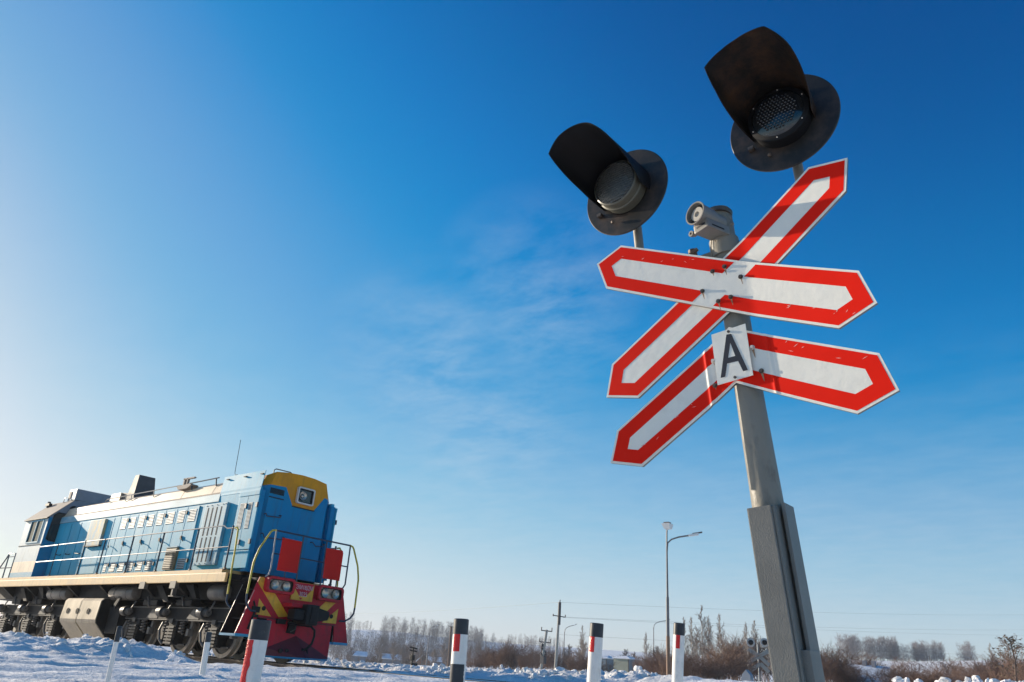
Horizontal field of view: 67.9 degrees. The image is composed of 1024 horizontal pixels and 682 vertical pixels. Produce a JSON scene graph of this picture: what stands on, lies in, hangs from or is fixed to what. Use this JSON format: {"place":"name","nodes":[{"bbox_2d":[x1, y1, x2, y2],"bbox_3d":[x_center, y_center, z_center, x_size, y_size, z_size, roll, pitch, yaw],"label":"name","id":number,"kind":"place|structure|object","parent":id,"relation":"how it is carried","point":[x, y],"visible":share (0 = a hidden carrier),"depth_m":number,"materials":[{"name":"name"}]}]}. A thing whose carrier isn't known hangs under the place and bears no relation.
{"place":"outdoors","nodes":[
{"label":"outdoors","id":0,"kind":"place"},
{"bbox_2d":[0,629,1022,681],"bbox_3d":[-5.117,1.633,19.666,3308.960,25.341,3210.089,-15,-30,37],"label":"snowy ground","id":1,"kind":"structure","parent":0,"point":[25,659],"depth_m":12.18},
{"bbox_2d":[105,626,121,681],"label":"marker stake","id":2,"kind":"object","parent":1,"relation":"on","point":[113,653],"visible":1,"depth_m":5.12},
{"bbox_2d":[199,632,211,674],"bbox_3d":[-3.184,3.393,7.831,0.062,0.742,0.062,2,-27,-5],"label":"marker stake","id":3,"kind":"object","parent":1,"relation":"on","point":[207,641],"visible":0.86,"depth_m":7.88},
{"bbox_2d":[240,619,271,681],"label":"marker post","id":4,"kind":"object","parent":1,"relation":"on","point":[256,648],"visible":1,"depth_m":5.42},
{"bbox_2d":[185,654,506,681],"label":"railway track","id":5,"kind":"structure","parent":1,"relation":"on","point":[213,659],"depth_m":16.19,"materials":[{"name":"metal"}]},
{"bbox_2d":[0,440,358,662],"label":"diesel locomotive","id":6,"kind":"object","parent":5,"relation":"on","point":[186,567],"visible":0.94,"depth_m":18.56,"materials":[{"name":"paint"}]},
{"bbox_2d":[50,521,90,574],"bbox_3d":[-13.318,6.248,22.891,1.970,1.520,0.075,-15,-30,37],"label":"hood door","id":7,"kind":"structure","parent":6,"relation":"in","point":[71,533],"depth_m":22.88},
{"bbox_2d":[79,518,115,573],"bbox_3d":[-11.948,5.893,21.812,1.430,1.540,0.093,-15,-30,37],"label":"hood door","id":8,"kind":"structure","parent":6,"relation":"in","point":[89,565],"depth_m":21.67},
{"bbox_2d":[101,517,121,573],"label":"hood door","id":9,"kind":"structure","parent":6,"relation":"in","point":[106,563],"depth_m":21.26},
{"bbox_2d":[107,515,130,573],"bbox_3d":[-10.859,5.611,20.998,0.521,1.560,0.048,-15,-30,37],"label":"hood door","id":10,"kind":"structure","parent":6,"relation":"in","point":[124,522],"depth_m":21.00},
{"bbox_2d":[115,514,138,572],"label":"hood door","id":11,"kind":"structure","parent":6,"relation":"in","point":[132,524],"depth_m":20.70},
{"bbox_2d":[126,513,147,572],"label":"hood door","id":12,"kind":"structure","parent":6,"relation":"in","point":[142,518],"depth_m":20.38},
{"bbox_2d":[133,512,157,571],"bbox_3d":[-9.691,5.293,20.063,0.521,1.560,0.095,-15,-30,37],"label":"hood door","id":13,"kind":"structure","parent":6,"relation":"in","point":[150,522],"depth_m":20.08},
{"bbox_2d":[143,510,166,571],"bbox_3d":[-9.281,5.197,19.773,0.521,1.560,0.048,-15,-30,37],"label":"hood door","id":14,"kind":"structure","parent":6,"relation":"in","point":[161,515],"depth_m":19.77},
{"bbox_2d":[152,509,177,571],"bbox_3d":[-8.878,5.080,19.433,0.581,1.560,0.095,-15,-30,37],"label":"hood door","id":15,"kind":"structure","parent":6,"relation":"in","point":[171,515],"depth_m":19.49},
{"bbox_2d":[164,507,188,570],"bbox_3d":[-8.442,4.978,19.122,0.531,1.560,0.048,-15,-30,37],"label":"hood door","id":16,"kind":"structure","parent":6,"relation":"in","point":[182,513],"depth_m":19.23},
{"bbox_2d":[174,506,199,570],"bbox_3d":[-8.043,4.861,18.784,0.561,1.560,0.095,-15,-30,37],"label":"hood door","id":17,"kind":"structure","parent":6,"relation":"in","point":[193,512],"depth_m":18.79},
{"bbox_2d":[230,496,248,549],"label":"cooling door","id":18,"kind":"structure","parent":6,"relation":"in","point":[243,501],"depth_m":17.57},
{"bbox_2d":[238,495,260,549],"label":"cooling door","id":19,"kind":"structure","parent":6,"relation":"in","point":[253,501],"depth_m":17.29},
{"bbox_2d":[329,513,336,548],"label":"cooling door","id":20,"kind":"structure","parent":6,"relation":"in","point":[335,521],"depth_m":18.82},
{"bbox_2d":[346,647,356,661],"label":"frosted tree","id":21,"kind":"object","parent":1,"relation":"on","point":[350,654],"visible":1,"depth_m":180.97,"materials":[{"name":"grey plant"}]},
{"bbox_2d":[351,651,367,661],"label":"house","id":22,"kind":"structure","parent":1,"relation":"on","point":[361,655],"depth_m":217.96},
{"bbox_2d":[374,636,388,662],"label":"frosted tree","id":23,"kind":"object","parent":1,"relation":"on","point":[377,650],"visible":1,"depth_m":201.53,"materials":[{"name":"grey plant"}]},
{"bbox_2d":[382,653,402,663],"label":"house","id":24,"kind":"structure","parent":1,"relation":"on","point":[387,658],"depth_m":200.72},
{"bbox_2d":[389,641,400,662],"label":"frosted tree","id":25,"kind":"object","parent":1,"relation":"on","point":[393,652],"visible":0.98,"depth_m":191.88,"materials":[{"name":"grey plant"}]},
{"bbox_2d":[394,645,408,663],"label":"frosted tree","id":26,"kind":"object","parent":1,"relation":"on","point":[402,654],"visible":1,"depth_m":183.05,"materials":[{"name":"grey plant"}]},
{"bbox_2d":[394,640,419,664],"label":"bare bush","id":27,"kind":"object","parent":1,"relation":"on","point":[406,646],"visible":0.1,"depth_m":233.85,"materials":[{"name":"brown plant"}]},
{"bbox_2d":[410,646,417,665],"bbox_3d":[-7.148,23.037,54.942,0.546,1.779,0.493,-15,-30,37],"label":"railway signal","id":28,"kind":"object","parent":1,"relation":"on","point":[412,657],"visible":0.78,"depth_m":54.93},
{"bbox_2d":[395,646,437,664],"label":"bare bush","id":29,"kind":"object","parent":1,"relation":"on","point":[408,661],"visible":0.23,"depth_m":228.45,"materials":[{"name":"brown plant"}]},
{"bbox_2d":[417,642,429,664],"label":"frosted tree","id":30,"kind":"object","parent":1,"relation":"on","point":[424,655],"visible":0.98,"depth_m":183.41,"materials":[{"name":"grey plant"}]},
{"bbox_2d":[416,658,430,665],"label":"house","id":31,"kind":"structure","parent":1,"relation":"on","point":[418,661],"depth_m":183.16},
{"bbox_2d":[427,648,441,663],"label":"frosted tree","id":32,"kind":"object","parent":1,"relation":"on","point":[434,657],"visible":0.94,"depth_m":165.41,"materials":[{"name":"grey plant"}]},
{"bbox_2d":[438,643,451,663],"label":"frosted tree","id":33,"kind":"object","parent":1,"relation":"on","point":[443,652],"visible":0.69,"depth_m":174.98,"materials":[{"name":"grey plant"}]},
{"bbox_2d":[328,611,564,661],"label":"hillside woods","id":34,"kind":"object","parent":1,"relation":"on","point":[339,651],"visible":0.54,"depth_m":318.15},
{"bbox_2d":[447,626,451,666],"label":"plain pole","id":35,"kind":"object","parent":1,"relation":"on","point":[449,652],"visible":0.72,"depth_m":101.65,"materials":[{"name":"grey"}]},
{"bbox_2d":[449,618,468,681],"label":"marker post","id":36,"kind":"object","parent":1,"relation":"on","point":[459,650],"visible":1,"depth_m":6.97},
{"bbox_2d":[466,657,485,667],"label":"bare bush","id":37,"kind":"object","parent":1,"relation":"on","point":[475,664],"visible":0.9,"depth_m":82.70,"materials":[{"name":"brown plant"}]},
{"bbox_2d":[474,643,485,657],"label":"frosted tree","id":38,"kind":"object","parent":1,"relation":"on","point":[477,650],"visible":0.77,"depth_m":175.86,"materials":[{"name":"grey plant"}]},
{"bbox_2d":[473,648,497,668],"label":"bare bush","id":39,"kind":"object","parent":1,"relation":"on","point":[485,661],"visible":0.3,"depth_m":87.51,"materials":[{"name":"brown plant"}]},
{"bbox_2d":[475,640,523,668],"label":"bare bush","id":40,"kind":"object","parent":1,"relation":"on","point":[496,662],"visible":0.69,"depth_m":84.66,"materials":[{"name":"brown plant"}]},
{"bbox_2d":[494,637,526,669],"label":"bare bush","id":41,"kind":"object","parent":1,"relation":"on","point":[508,654],"visible":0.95,"depth_m":83.05,"materials":[{"name":"brown plant"}]},
{"bbox_2d":[11,632,1023,681],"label":"snow clods","id":42,"kind":"object","parent":1,"relation":"on","point":[530,671],"visible":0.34,"depth_m":18.27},
{"bbox_2d":[515,649,540,669],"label":"bare bush","id":43,"kind":"object","parent":1,"relation":"on","point":[522,663],"visible":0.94,"depth_m":78.10,"materials":[{"name":"brown plant"}]},
{"bbox_2d":[504,639,553,669],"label":"bare bush","id":44,"kind":"object","parent":1,"relation":"on","point":[532,653],"visible":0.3,"depth_m":87.74,"materials":[{"name":"brown plant"}]},
{"bbox_2d":[515,643,546,667],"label":"bare bush","id":45,"kind":"object","parent":1,"relation":"on","point":[531,651],"visible":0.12,"depth_m":96.50,"materials":[{"name":"brown plant"}]},
{"bbox_2d":[539,627,551,669],"bbox_3d":[2.320,21.885,53.649,0.876,3.171,0.411,-4,-25,19],"label":"utility pole","id":46,"kind":"object","parent":1,"relation":"on","point":[543,657],"visible":1,"depth_m":53.67,"materials":[{"name":"concrete"}]},
{"bbox_2d":[532,644,565,669],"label":"bare bush","id":47,"kind":"object","parent":1,"relation":"on","point":[549,663],"visible":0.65,"depth_m":91.99,"materials":[{"name":"brown plant"}]},
{"bbox_2d":[332,647,768,681],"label":"valley scrub","id":48,"kind":"object","parent":1,"relation":"on","point":[764,676],"visible":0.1,"depth_m":134.61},
{"bbox_2d":[553,600,565,669],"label":"utility pole","id":49,"kind":"object","parent":1,"relation":"on","point":[557,633],"visible":0.91,"depth_m":74.59,"materials":[{"name":"wood"}]},
{"bbox_2d":[550,653,576,669],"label":"bare bush","id":50,"kind":"object","parent":1,"relation":"on","point":[563,662],"visible":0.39,"depth_m":91.44,"materials":[{"name":"brown plant"}]},
{"bbox_2d":[558,645,574,665],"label":"frosted tree","id":51,"kind":"object","parent":1,"relation":"on","point":[569,649],"visible":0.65,"depth_m":115.37,"materials":[{"name":"grey plant"}]},
{"bbox_2d":[562,648,584,670],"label":"bare bush","id":52,"kind":"object","parent":1,"relation":"on","point":[571,664],"visible":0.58,"depth_m":86.78,"materials":[{"name":"brown plant"}]},
{"bbox_2d":[571,652,587,670],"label":"bare bush","id":53,"kind":"object","parent":1,"relation":"on","point":[584,664],"visible":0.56,"depth_m":84.03,"materials":[{"name":"brown plant"}]},
{"bbox_2d":[575,626,588,657],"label":"birch tree","id":54,"kind":"object","parent":1,"relation":"on","point":[582,644],"visible":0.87,"depth_m":101.85,"materials":[{"name":"grey plant"}]},
{"bbox_2d":[587,623,603,681],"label":"marker post","id":55,"kind":"object","parent":1,"relation":"on","point":[595,653],"visible":1,"depth_m":7.83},
{"bbox_2d":[579,660,620,671],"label":"bare bush","id":56,"kind":"object","parent":1,"relation":"on","point":[609,667],"visible":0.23,"depth_m":86.73,"materials":[{"name":"brown plant"}]},
{"bbox_2d":[601,656,613,671],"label":"shed","id":57,"kind":"structure","parent":1,"relation":"on","point":[606,659],"depth_m":98.81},
{"bbox_2d":[612,656,640,672],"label":"shed","id":58,"kind":"structure","parent":1,"relation":"on","point":[624,664],"depth_m":95.26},
{"bbox_2d":[630,654,655,670],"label":"bare bush","id":59,"kind":"object","parent":1,"relation":"on","point":[638,661],"visible":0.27,"depth_m":72.63,"materials":[{"name":"brown plant"}]},
{"bbox_2d":[643,632,651,658],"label":"birch tree","id":60,"kind":"object","parent":1,"relation":"on","point":[645,649],"visible":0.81,"depth_m":91.53,"materials":[{"name":"grey plant"}]},
{"bbox_2d":[631,653,665,674],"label":"bare bush","id":61,"kind":"object","parent":1,"relation":"on","point":[643,667],"visible":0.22,"depth_m":67.95,"materials":[{"name":"brown plant"}]},
{"bbox_2d":[639,645,670,674],"bbox_3d":[11.304,23.618,56.204,4.172,2.725,3.191,-11,-28,31],"label":"bare bush","id":62,"kind":"object","parent":1,"relation":"on","point":[652,664],"visible":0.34,"depth_m":56.20,"materials":[{"name":"brown plant"}]},
{"bbox_2d":[650,646,699,674],"bbox_3d":[11.476,22.673,53.992,3.818,2.721,3.713,-6,-25,23],"label":"bare bush","id":63,"kind":"object","parent":1,"relation":"on","point":[660,665],"visible":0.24,"depth_m":54.34,"materials":[{"name":"brown plant"}]},
{"bbox_2d":[672,622,684,681],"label":"marker post","id":64,"kind":"object","parent":1,"relation":"on","point":[678,652],"visible":1,"depth_m":8.93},
{"bbox_2d":[655,652,701,675],"bbox_3d":[11.001,21.166,49.727,3.604,2.067,3.366,19,-27,-31],"label":"bare bush","id":65,"kind":"object","parent":1,"relation":"on","point":[687,669],"visible":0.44,"depth_m":49.21,"materials":[{"name":"brown plant"}]},
{"bbox_2d":[661,522,701,674],"bbox_3d":[10.388,15.812,46.138,2.516,9.428,0.991,-1,-24,12],"label":"street lamp","id":66,"kind":"object","parent":1,"relation":"on","point":[667,526],"visible":1,"depth_m":46.68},
{"bbox_2d":[683,616,691,657],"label":"birch tree","id":67,"kind":"object","parent":1,"relation":"on","point":[688,647],"visible":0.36,"depth_m":68.23,"materials":[{"name":"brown plant"}]},
{"bbox_2d":[654,650,721,678],"bbox_3d":[12.741,22.334,52.333,5.073,2.147,5.217,6,-23,-5],"label":"bare bush","id":68,"kind":"object","parent":1,"relation":"on","point":[694,665],"visible":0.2,"depth_m":51.59,"materials":[{"name":"brown plant"}]},
{"bbox_2d":[684,616,699,659],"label":"birch tree","id":69,"kind":"object","parent":1,"relation":"on","point":[691,631],"visible":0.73,"depth_m":70.98,"materials":[{"name":"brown plant"}]},
{"bbox_2d":[691,606,715,666],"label":"birch tree","id":70,"kind":"object","parent":1,"relation":"on","point":[702,638],"visible":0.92,"depth_m":65.48,"materials":[{"name":"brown plant"}]},
{"bbox_2d":[698,616,714,665],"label":"birch tree","id":71,"kind":"object","parent":1,"relation":"on","point":[709,633],"visible":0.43,"depth_m":72.48,"materials":[{"name":"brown plant"}]},
{"bbox_2d":[691,655,732,679],"bbox_3d":[12.672,21.099,49.292,3.332,1.957,3.567,5,-23,-1],"label":"bare bush","id":72,"kind":"object","parent":1,"relation":"on","point":[716,671],"visible":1,"depth_m":48.88,"materials":[{"name":"brown plant"}]},
{"bbox_2d":[708,614,730,659],"bbox_3d":[17.163,25.402,63.093,1.993,5.345,2.106,-6,-25,23],"label":"birch tree","id":73,"kind":"object","parent":1,"relation":"on","point":[720,634],"visible":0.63,"depth_m":63.24,"materials":[{"name":"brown plant"}]},
{"bbox_2d":[633,163,824,681],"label":"signal pole","id":74,"kind":"object","parent":1,"relation":"on","point":[792,642],"visible":0.64,"depth_m":3.48,"materials":[{"name":"metal"}]},
{"bbox_2d":[548,122,667,235],"bbox_3d":[0.591,-0.987,4.612,0.586,0.586,0.640,-21,-32,35],"label":"signal lamp","id":75,"kind":"object","parent":74,"relation":"attached to","point":[616,184],"visible":1,"depth_m":4.63,"materials":[{"name":"metal"}]},
{"bbox_2d":[686,201,733,240],"bbox_3d":[1.123,-0.671,4.284,0.307,0.226,0.159,19,-28,-31],"label":"warning speaker","id":76,"kind":"object","parent":74,"relation":"attached to","point":[710,223],"visible":0.95,"depth_m":4.20},
{"bbox_2d":[607,158,847,398],"bbox_3d":[1.133,-0.288,4.093,1.445,1.080,0.076,-16,-31,39],"label":"diagonal sign board","id":77,"kind":"object","parent":74,"relation":"attached to","point":[677,332],"visible":0.94,"depth_m":4.08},
{"bbox_2d":[597,245,877,328],"bbox_3d":[1.115,-0.313,4.094,1.548,0.830,0.074,-15,-30,37],"label":"diagonal sign board","id":78,"kind":"object","parent":74,"relation":"attached to","point":[829,297],"visible":1,"depth_m":3.99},
{"bbox_2d":[610,327,899,466],"bbox_3d":[1.127,0.216,3.840,1.458,0.653,0.083,-19,-31,33],"label":"chevron sign board","id":79,"kind":"object","parent":74,"relation":"attached to","point":[854,381],"visible":1,"depth_m":3.79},
{"bbox_2d":[711,324,752,384],"bbox_3d":[1.127,0.067,3.909,0.194,0.291,0.012,-19,-31,33],"label":"letter plate","id":80,"kind":"object","parent":79,"relation":"attached to","point":[732,356],"visible":1,"depth_m":3.91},
{"bbox_2d":[704,26,840,171],"bbox_3d":[1.387,-1.270,4.074,0.606,0.606,0.640,-19,-31,33],"label":"signal lamp","id":81,"kind":"object","parent":74,"relation":"attached to","point":[783,110],"visible":1,"depth_m":4.10,"materials":[{"name":"metal"}]},
{"bbox_2d":[696,629,762,680],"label":"bare bush","id":82,"kind":"object","parent":1,"relation":"on","point":[736,657],"visible":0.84,"depth_m":51.29,"materials":[{"name":"brown plant"}]},
{"bbox_2d":[694,635,767,680],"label":"bare bush","id":83,"kind":"object","parent":1,"relation":"on","point":[739,654],"visible":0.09,"depth_m":74.45,"materials":[{"name":"brown plant"}]},
{"bbox_2d":[714,634,769,680],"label":"bare bush","id":84,"kind":"object","parent":1,"relation":"on","point":[750,656],"visible":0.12,"depth_m":74.79,"materials":[{"name":"brown plant"}]},
{"bbox_2d":[742,670,753,680],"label":"barrier box","id":85,"kind":"object","parent":1,"relation":"on","point":[747,675],"visible":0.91,"depth_m":39.49,"materials":[{"name":"grey paint"}]},
{"bbox_2d":[742,623,755,667],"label":"birch tree","id":86,"kind":"object","parent":1,"relation":"on","point":[744,638],"visible":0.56,"depth_m":71.52,"materials":[{"name":"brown plant"}]},
{"bbox_2d":[729,632,773,681],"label":"bare bush","id":87,"kind":"object","parent":1,"relation":"on","point":[761,668],"visible":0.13,"depth_m":74.31,"materials":[{"name":"brown plant"}]},
{"bbox_2d":[747,621,761,680],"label":"birch tree","id":88,"kind":"object","parent":1,"relation":"on","point":[752,631],"visible":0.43,"depth_m":76.05,"materials":[{"name":"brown plant"}]},
{"bbox_2d":[746,638,769,681],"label":"crossing signal","id":89,"kind":"object","parent":1,"relation":"on","point":[751,642],"visible":0.95,"depth_m":54.91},
{"bbox_2d":[820,648,855,681],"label":"bare bush","id":90,"kind":"object","parent":1,"relation":"on","point":[827,671],"visible":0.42,"depth_m":51.20,"materials":[{"name":"brown plant"}]},
{"bbox_2d":[820,642,872,681],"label":"bare bush","id":91,"kind":"object","parent":1,"relation":"on","point":[837,657],"visible":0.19,"depth_m":52.71,"materials":[{"name":"brown plant"}]},
{"bbox_2d":[824,651,870,681],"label":"bare bush","id":92,"kind":"object","parent":1,"relation":"on","point":[848,667],"visible":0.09,"depth_m":54.42,"materials":[{"name":"brown plant"}]},
{"bbox_2d":[825,665,884,681],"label":"bare bush","id":93,"kind":"object","parent":1,"relation":"on","point":[851,677],"visible":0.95,"depth_m":50.53,"materials":[{"name":"brown plant"}]},
{"bbox_2d":[850,654,883,665],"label":"bare bush","id":94,"kind":"object","parent":1,"relation":"on","point":[869,661],"visible":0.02,"depth_m":65.55,"materials":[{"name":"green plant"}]},
{"bbox_2d":[845,653,891,666],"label":"bare bush","id":95,"kind":"object","parent":1,"relation":"on","point":[855,659],"visible":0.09,"depth_m":67.30,"materials":[{"name":"brown plant"}]},
{"bbox_2d":[848,660,889,681],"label":"house","id":96,"kind":"structure","parent":1,"relation":"on","point":[873,667],"depth_m":60.67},
{"bbox_2d":[858,663,911,681],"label":"bare bush","id":97,"kind":"object","parent":1,"relation":"on","point":[890,671],"visible":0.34,"depth_m":51.63,"materials":[{"name":"brown plant"}]},
{"bbox_2d":[859,668,925,681],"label":"bare bush","id":98,"kind":"object","parent":1,"relation":"on","point":[894,675],"visible":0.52,"depth_m":47.94,"materials":[{"name":"brown plant"}]},
{"bbox_2d":[820,632,976,661],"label":"woods","id":99,"kind":"object","parent":1,"relation":"on","point":[891,645],"visible":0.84,"depth_m":360.85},
{"bbox_2d":[890,657,926,674],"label":"bare bush","id":100,"kind":"object","parent":1,"relation":"on","point":[903,666],"visible":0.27,"depth_m":74.43,"materials":[{"name":"grey plant"}]},
{"bbox_2d":[885,668,959,681],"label":"bare bush","id":101,"kind":"object","parent":1,"relation":"on","point":[929,680],"visible":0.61,"depth_m":46.84,"materials":[{"name":"brown plant"}]},
{"bbox_2d":[912,667,963,681],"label":"bare bush","id":102,"kind":"object","parent":1,"relation":"on","point":[933,673],"visible":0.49,"depth_m":47.10,"materials":[{"name":"brown plant"}]},
{"bbox_2d":[909,653,968,680],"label":"bare bush","id":103,"kind":"object","parent":1,"relation":"on","point":[941,664],"visible":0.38,"depth_m":68.91,"materials":[{"name":"brown plant"}]},
{"bbox_2d":[946,660,979,681],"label":"bare bush","id":104,"kind":"object","parent":1,"relation":"on","point":[959,674],"visible":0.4,"depth_m":64.40,"materials":[{"name":"brown plant"}]},
{"bbox_2d":[941,661,994,680],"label":"bare bush","id":105,"kind":"object","parent":1,"relation":"on","point":[962,667],"visible":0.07,"depth_m":65.81,"materials":[{"name":"brown plant"}]},
{"bbox_2d":[960,652,1001,681],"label":"bare bush","id":106,"kind":"object","parent":1,"relation":"on","point":[969,670],"visible":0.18,"depth_m":56.03,"materials":[{"name":"brown plant"}]},
{"bbox_2d":[954,652,1018,680],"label":"bare bush","id":107,"kind":"object","parent":1,"relation":"on","point":[983,676],"visible":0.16,"depth_m":48.06,"materials":[{"name":"brown plant"}]},
{"bbox_2d":[968,653,1022,680],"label":"bare bush","id":108,"kind":"object","parent":1,"relation":"on","point":[993,666],"visible":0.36,"depth_m":39.62,"materials":[{"name":"brown plant"}]},
{"bbox_2d":[970,648,1023,681],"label":"bare bush","id":109,"kind":"object","parent":1,"relation":"on","point":[1021,674],"visible":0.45,"depth_m":37.78,"materials":[{"name":"brown plant"}]},
{"bbox_2d":[984,634,1023,681],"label":"rowan tree","id":110,"kind":"object","parent":1,"relation":"on","point":[1009,645],"visible":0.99,"depth_m":33.23,"materials":[{"name":"brown plant"}]},
{"bbox_2d":[0,0,1023,661],"label":"sky","id":111,"kind":"structure","parent":0,"point":[343,242],"materials":[{"name":"blue"}]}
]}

